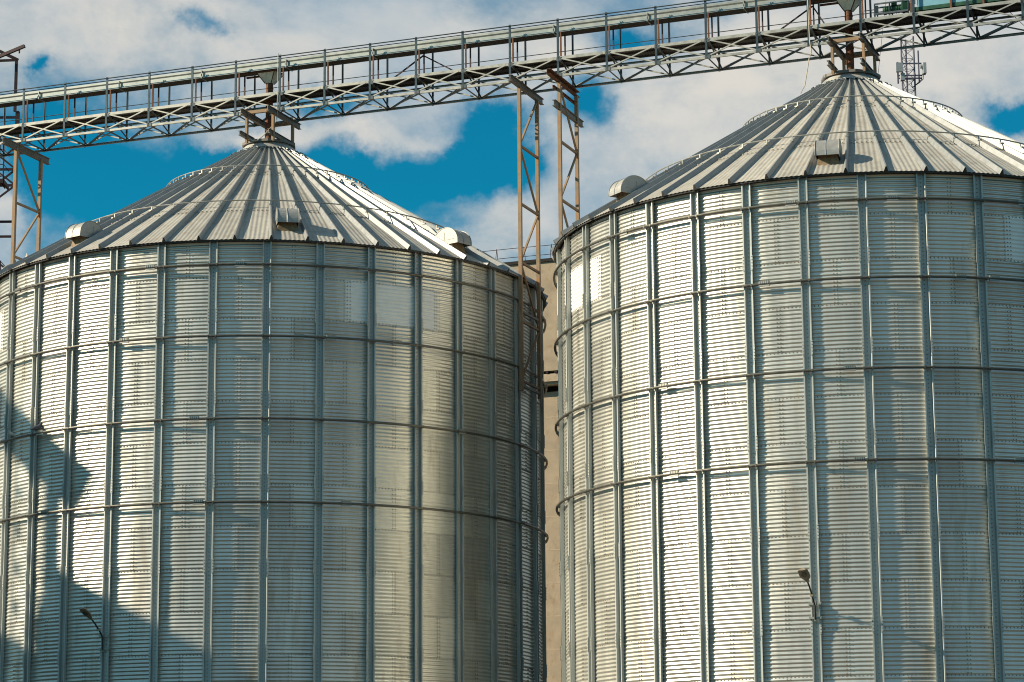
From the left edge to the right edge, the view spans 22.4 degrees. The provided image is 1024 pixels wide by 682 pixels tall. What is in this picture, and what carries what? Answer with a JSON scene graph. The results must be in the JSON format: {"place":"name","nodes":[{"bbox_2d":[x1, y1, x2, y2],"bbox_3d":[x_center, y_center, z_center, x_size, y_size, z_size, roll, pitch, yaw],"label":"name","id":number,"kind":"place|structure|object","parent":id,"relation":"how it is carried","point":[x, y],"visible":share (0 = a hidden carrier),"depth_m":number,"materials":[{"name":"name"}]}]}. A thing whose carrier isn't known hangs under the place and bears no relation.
{"place":"outdoors","nodes":[
{"label":"outdoors","id":0,"kind":"place"},
{"bbox_2d":[0,44,25,269],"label":"elevator tower","id":1,"kind":"structure","parent":0,"point":[3,184],"depth_m":84.20,"materials":[{"name":"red metal"}]},
{"bbox_2d":[0,0,1023,268],"label":"sky","id":2,"kind":"structure","parent":0,"point":[452,165],"materials":[{"name":"blue"}]},
{"label":"ground","id":3,"kind":"structure","parent":0,"visible":0},
{"bbox_2d":[0,138,548,681],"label":"grain silo","id":4,"kind":"object","parent":3,"relation":"on","point":[280,406],"visible":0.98,"depth_m":66.27,"materials":[{"name":"metal"}]},
{"bbox_2d":[1,137,49,263],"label":"support tower","id":5,"kind":"structure","parent":4,"relation":"attached to","point":[24,150],"depth_m":77.41,"materials":[{"name":"grey metal"}]},
{"bbox_2d":[30,422,41,430],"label":"pigeon","id":6,"kind":"object","parent":4,"relation":"on","point":[37,427],"visible":1,"depth_m":67.30,"materials":[{"name":"metal"}]},
{"bbox_2d":[79,607,109,651],"bbox_3d":[-10.445,7.215,64.533,0.300,1.042,0.976,-6,-13,27],"label":"wall lamp","id":7,"kind":"object","parent":4,"relation":"attached to","point":[85,612],"visible":1,"depth_m":64.67,"materials":[{"name":"metal"}]},
{"bbox_2d":[240,69,281,146],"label":"grain spout","id":8,"kind":"object","parent":4,"relation":"attached to","point":[269,78],"visible":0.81,"depth_m":75.10,"materials":[{"name":"metal"}]},
{"bbox_2d":[238,105,301,143],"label":"spout frame","id":9,"kind":"object","parent":4,"relation":"on","point":[286,119],"visible":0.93,"depth_m":74.23,"materials":[{"name":"grey metal"}]},
{"bbox_2d":[0,0,1023,156],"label":"conveyor bridge","id":10,"kind":"structure","parent":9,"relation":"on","point":[706,11],"depth_m":72.73,"materials":[{"name":"metal"}]},
{"bbox_2d":[248,53,278,140],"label":"rope","id":11,"kind":"object","parent":10,"relation":"hanging from","point":[277,107],"visible":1,"depth_m":74.18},
{"bbox_2d":[801,0,811,92],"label":"rope","id":12,"kind":"object","parent":10,"relation":"hanging from","point":[809,43],"visible":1,"depth_m":68.61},
{"bbox_2d":[816,0,858,78],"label":"grain spout","id":13,"kind":"object","parent":10,"relation":"attached to","point":[848,7],"visible":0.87,"depth_m":69.05,"materials":[{"name":"metal"}]},
{"bbox_2d":[865,0,910,16],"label":"drive motor","id":14,"kind":"object","parent":10,"relation":"attached to","point":[902,7],"visible":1,"depth_m":68.33,"materials":[{"name":"green paint"}]},
{"bbox_2d":[910,0,1007,12],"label":"conveyor drive casing","id":15,"kind":"object","parent":10,"relation":"on","point":[924,5],"visible":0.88,"depth_m":67.78,"materials":[{"name":"blue paint"}]},
{"bbox_2d":[508,74,543,398],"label":"support tower","id":16,"kind":"structure","parent":4,"relation":"attached to","point":[526,90],"depth_m":71.29,"materials":[{"name":"grey metal"}]},
{"bbox_2d":[483,244,560,681],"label":"concrete building","id":17,"kind":"structure","parent":3,"relation":"on","point":[552,554],"depth_m":101.03,"materials":[{"name":"beige concrete"}]},
{"bbox_2d":[550,69,1023,681],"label":"grain silo","id":18,"kind":"object","parent":3,"relation":"on","point":[790,339],"visible":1,"depth_m":60.07,"materials":[{"name":"metal"}]},
{"bbox_2d":[547,68,583,235],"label":"support tower","id":19,"kind":"structure","parent":18,"relation":"attached to","point":[561,95],"depth_m":71.34,"materials":[{"name":"metal"}]},
{"bbox_2d":[797,568,822,620],"bbox_3d":[6.697,5.708,58.055,0.300,1.100,1.080,-5,-12,20],"label":"wall lamp","id":20,"kind":"object","parent":18,"relation":"attached to","point":[804,573],"visible":1,"depth_m":58.10,"materials":[{"name":"metal"}]},
{"bbox_2d":[826,32,879,74],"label":"spout frame","id":21,"kind":"object","parent":18,"relation":"on","point":[841,54],"visible":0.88,"depth_m":68.18,"materials":[{"name":"grey metal"}]},
{"bbox_2d":[895,36,926,95],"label":"antenna mast","id":22,"kind":"object","parent":3,"relation":"on","point":[902,75],"visible":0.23,"depth_m":99.81,"materials":[{"name":"metal"}]}
]}

